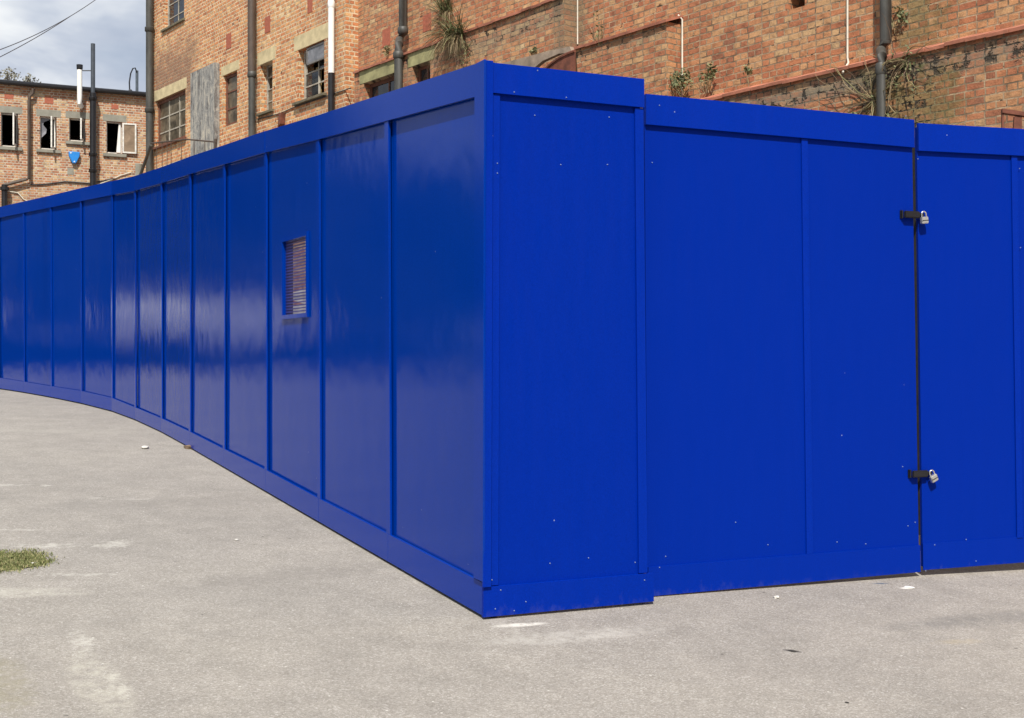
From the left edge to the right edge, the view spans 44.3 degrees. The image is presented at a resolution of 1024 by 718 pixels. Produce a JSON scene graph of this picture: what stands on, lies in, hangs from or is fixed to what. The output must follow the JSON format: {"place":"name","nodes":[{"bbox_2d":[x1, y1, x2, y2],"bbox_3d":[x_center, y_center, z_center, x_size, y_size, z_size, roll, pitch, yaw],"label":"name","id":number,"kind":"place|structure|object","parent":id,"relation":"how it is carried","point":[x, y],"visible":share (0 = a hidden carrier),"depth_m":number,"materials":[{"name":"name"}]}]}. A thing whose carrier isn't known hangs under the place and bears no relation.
{"place":"outdoors","nodes":[
{"label":"outdoors","id":0,"kind":"place"},
{"bbox_2d":[0,0,145,91],"label":"sky","id":1,"kind":"structure","parent":0,"point":[116,28],"materials":[{"name":"white"}]},
{"bbox_2d":[299,290,301,312],"bbox_3d":[-2.151,-0.070,14.499,0.708,1.535,0.864,0,0,0],"label":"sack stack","id":2,"kind":"object","parent":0,"point":[300,300],"visible":0.01,"depth_m":14.10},
{"bbox_2d":[0,389,1023,717],"bbox_3d":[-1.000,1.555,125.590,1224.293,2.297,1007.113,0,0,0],"label":"ground","id":3,"kind":"structure","parent":0,"point":[158,591],"depth_m":5.94,"materials":[{"name":"concrete"}]},
{"bbox_2d":[0,67,40,82],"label":"bare tree","id":4,"kind":"object","parent":3,"relation":"on","point":[7,74],"visible":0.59,"depth_m":58.06,"materials":[{"name":"white plant"}]},
{"bbox_2d":[0,547,64,572],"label":"grass patch","id":5,"kind":"object","parent":3,"relation":"on","point":[14,561],"visible":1,"depth_m":6.96,"materials":[{"name":"plant"}]},
{"bbox_2d":[0,43,145,206],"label":"brick building","id":6,"kind":"structure","parent":3,"relation":"on","point":[56,138],"depth_m":37.73,"materials":[{"name":"brick"}]},
{"bbox_2d":[1,113,17,146],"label":"window","id":7,"kind":"structure","parent":6,"relation":"in","point":[15,116],"depth_m":37.06,"materials":[{"name":"white paint"}]},
{"bbox_2d":[40,116,55,149],"bbox_3d":[-13.799,-6.736,37.432,0.465,0.980,0.450,0,0,-25],"label":"window","id":8,"kind":"structure","parent":6,"relation":"in","point":[43,130],"depth_m":37.54,"materials":[{"name":"white paint"}]},
{"bbox_2d":[69,118,84,141],"bbox_3d":[-13.055,-6.893,37.779,0.460,0.692,0.450,0,0,-25],"label":"window","id":9,"kind":"structure","parent":6,"relation":"in","point":[82,122],"depth_m":37.85,"materials":[{"name":"white paint"}]},
{"bbox_2d":[106,122,135,153],"bbox_3d":[-11.941,-6.743,38.436,0.899,0.976,0.202,0,0,-5],"label":"window","id":10,"kind":"structure","parent":6,"relation":"in","point":[126,140],"depth_m":38.42,"materials":[{"name":"white paint"}]},
{"bbox_2d":[135,164,141,175],"bbox_3d":[-8.594,-1.614,28.956,0.147,5.749,0.148,0,0,-37],"label":"stub post","id":11,"kind":"object","parent":3,"relation":"on","point":[137,168],"visible":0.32,"depth_m":28.89,"materials":[{"name":"grey concrete"}]},
{"bbox_2d":[139,144,151,173],"bbox_3d":[-8.927,-3.455,29.234,0.068,2.687,2.931,0,0,-37],"label":"leaning pole","id":12,"kind":"object","parent":11,"relation":"attached to","point":[145,159],"visible":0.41,"depth_m":28.29,"materials":[{"name":"metal"}]},
{"bbox_2d":[150,139,216,168],"bbox_3d":[-6.724,-2.141,25.621,0.061,5.004,3.432,0,0,-37],"label":"iron railing","id":13,"kind":"object","parent":3,"relation":"on","point":[204,141],"visible":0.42,"depth_m":25.64,"materials":[{"name":"metal"}]},
{"bbox_2d":[0,59,653,617],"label":"hoarding","id":14,"kind":"object","parent":3,"relation":"on","point":[438,381],"visible":0.96,"depth_m":6.99,"materials":[{"name":"blue paint"}]},
{"bbox_2d":[281,231,308,319],"bbox_3d":[-1.493,-0.577,8.816,0.081,0.605,0.604,0,0,-27],"label":"window frame","id":15,"kind":"structure","parent":14,"relation":"in","point":[292,247],"depth_m":8.84,"materials":[{"name":"blue paint"}]},
{"bbox_2d":[643,94,931,595],"bbox_3d":[1.563,-0.078,7.004,1.890,2.658,0.094,0,0,-23],"label":"gate leaf","id":16,"kind":"object","parent":3,"relation":"on","point":[781,426],"visible":0.99,"depth_m":6.95,"materials":[{"name":"blue paint"}]},
{"bbox_2d":[920,211,928,223],"bbox_3d":[2.392,-0.822,7.298,0.047,0.075,0.024,-6,3,-23],"label":"padlock","id":17,"kind":"object","parent":16,"relation":"hanging from","point":[924,220],"visible":1,"depth_m":7.29,"materials":[{"name":"metal"}]},
{"bbox_2d":[929,469,937,482],"bbox_3d":[2.450,0.679,7.322,0.047,0.075,0.024,-26,10,-21],"label":"padlock","id":18,"kind":"object","parent":16,"relation":"hanging from","point":[933,478],"visible":1,"depth_m":7.32,"materials":[{"name":"metal"}]},
{"bbox_2d":[912,123,1023,570],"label":"gate leaf","id":19,"kind":"object","parent":3,"relation":"on","point":[968,189],"visible":1,"depth_m":7.44,"materials":[{"name":"blue paint"}]},
{"bbox_2d":[1001,108,1023,128],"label":"iron trestle","id":20,"kind":"object","parent":3,"relation":"on","point":[1017,118],"visible":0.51,"depth_m":8.93,"materials":[{"name":"metal"}]},
{"bbox_2d":[145,0,1023,303],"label":"brick building","id":21,"kind":"structure","parent":0,"point":[223,72],"depth_m":16.87,"materials":[{"name":"brick"}]},
{"bbox_2d":[0,18,67,56],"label":"overhead cable","id":22,"kind":"object","parent":21,"relation":"attached to","point":[32,39],"visible":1,"depth_m":16.57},
{"bbox_2d":[0,0,94,49],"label":"overhead cable","id":23,"kind":"object","parent":21,"relation":"attached to","point":[47,28],"visible":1,"depth_m":16.99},
{"bbox_2d":[158,91,184,145],"bbox_3d":[-7.669,-5.439,28.551,0.050,1.075,1.786,0,0,-37],"label":"window","id":24,"kind":"structure","parent":21,"relation":"in","point":[171,110],"depth_m":28.64,"materials":[{"name":"grey glass"}]},
{"bbox_2d":[168,0,183,25],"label":"window","id":25,"kind":"structure","parent":21,"relation":"in","point":[175,7],"depth_m":28.55,"materials":[{"name":"glass"}]},
{"bbox_2d":[226,72,236,125],"bbox_3d":[-5.737,-5.355,25.944,0.050,1.064,0.682,0,0,-37],"label":"window","id":26,"kind":"structure","parent":21,"relation":"in","point":[231,80],"depth_m":26.04,"materials":[{"name":"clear glass"}]},
{"bbox_2d":[267,64,272,109],"bbox_3d":[-4.664,-5.308,24.644,0.050,0.953,0.553,0,0,-37],"label":"window","id":27,"kind":"structure","parent":21,"relation":"in","point":[269,68],"depth_m":24.80,"materials":[{"name":"white paint"}]},
{"bbox_2d":[304,51,323,98],"bbox_3d":[-3.568,-5.270,23.150,0.050,0.974,1.012,0,0,-37],"label":"window","id":28,"kind":"structure","parent":21,"relation":"in","point":[312,80],"depth_m":23.32,"materials":[{"name":"white paint"}]},
{"bbox_2d":[370,76,393,97],"bbox_3d":[-2.114,-4.164,21.199,0.050,1.098,1.024,0,0,-37],"label":"window","id":29,"kind":"structure","parent":21,"relation":"in","point":[387,85],"depth_m":21.30,"materials":[{"name":"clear glass"}]},
{"bbox_2d":[382,45,390,55],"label":"wall plant","id":30,"kind":"object","parent":21,"relation":"attached to","point":[386,51],"depth_m":21.30,"materials":[{"name":"green plant"}]},
{"bbox_2d":[419,64,429,81],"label":"window","id":31,"kind":"structure","parent":21,"relation":"in","point":[424,72],"depth_m":20.26,"materials":[{"name":"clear glass"}]},
{"bbox_2d":[420,0,454,34],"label":"wall plant","id":32,"kind":"object","parent":21,"relation":"attached to","point":[443,7],"depth_m":19.84,"materials":[{"name":"green plant"}]},
{"bbox_2d":[415,2,471,67],"bbox_3d":[-1.113,-4.926,19.055,0.674,1.058,1.613,0,0,-37],"label":"wall plant","id":33,"kind":"object","parent":21,"relation":"attached to","point":[450,36],"depth_m":19.15,"materials":[{"name":"green plant"}]},
{"bbox_2d":[452,35,472,67],"bbox_3d":[-0.733,-4.665,18.981,0.128,0.524,0.694,0,0,-37],"label":"creeper","id":34,"kind":"object","parent":21,"relation":"attached to","point":[464,42],"visible":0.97,"depth_m":19.00,"materials":[{"name":"green plant"}]},
{"bbox_2d":[529,46,536,54],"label":"wall plant","id":35,"kind":"object","parent":21,"relation":"attached to","point":[531,51],"depth_m":17.66,"materials":[{"name":"green plant"}]},
{"bbox_2d":[502,46,576,71],"bbox_3d":[0.461,-1.278,15.996,0.820,5.078,2.003,0,0,-37],"label":"brick arch","id":36,"kind":"object","parent":21,"relation":"part of","point":[567,60],"visible":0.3,"depth_m":15.33,"materials":[{"name":"brick"}]},
{"bbox_2d":[580,11,607,45],"bbox_3d":[1.077,-4.365,16.575,0.501,0.489,0.277,0,0,34],"label":"wall plant","id":37,"kind":"object","parent":21,"relation":"attached to","point":[597,31],"depth_m":16.58,"materials":[{"name":"green plant"}]},
{"bbox_2d":[656,67,692,96],"bbox_3d":[2.019,-3.400,15.512,0.272,0.384,0.550,0,0,-37],"label":"wall plant","id":38,"kind":"object","parent":21,"relation":"attached to","point":[681,79],"depth_m":15.50,"materials":[{"name":"green plant"}]},
{"bbox_2d":[687,61,716,94],"bbox_3d":[2.299,-3.385,15.138,0.292,0.398,0.496,0,0,-37],"label":"wall plant","id":39,"kind":"object","parent":21,"relation":"on","point":[710,76],"depth_m":15.13,"materials":[{"name":"green plant"}]},
{"bbox_2d":[742,63,752,84],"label":"wall plant","id":40,"kind":"object","parent":21,"relation":"on","point":[748,71],"depth_m":14.49,"materials":[{"name":"green plant"}]},
{"bbox_2d":[815,34,929,122],"bbox_3d":[3.690,-2.646,13.048,0.130,1.513,1.559,0,0,-37],"label":"creeper","id":41,"kind":"object","parent":21,"relation":"attached to","point":[871,99],"visible":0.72,"depth_m":13.10,"materials":[{"name":"brown plant"}]},
{"bbox_2d":[858,15,939,112],"bbox_3d":[3.927,-3.018,12.748,0.129,1.055,1.076,0,0,-37],"label":"creeper","id":42,"kind":"object","parent":21,"relation":"attached to","point":[902,61],"visible":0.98,"depth_m":12.78,"materials":[{"name":"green plant"}]},
{"bbox_2d":[892,6,908,35],"bbox_3d":[4.005,-3.529,13.133,0.200,0.322,0.301,0,0,-37],"label":"wall plant","id":43,"kind":"object","parent":21,"relation":"attached to","point":[900,16],"depth_m":13.08,"materials":[{"name":"green plant"}]}
]}

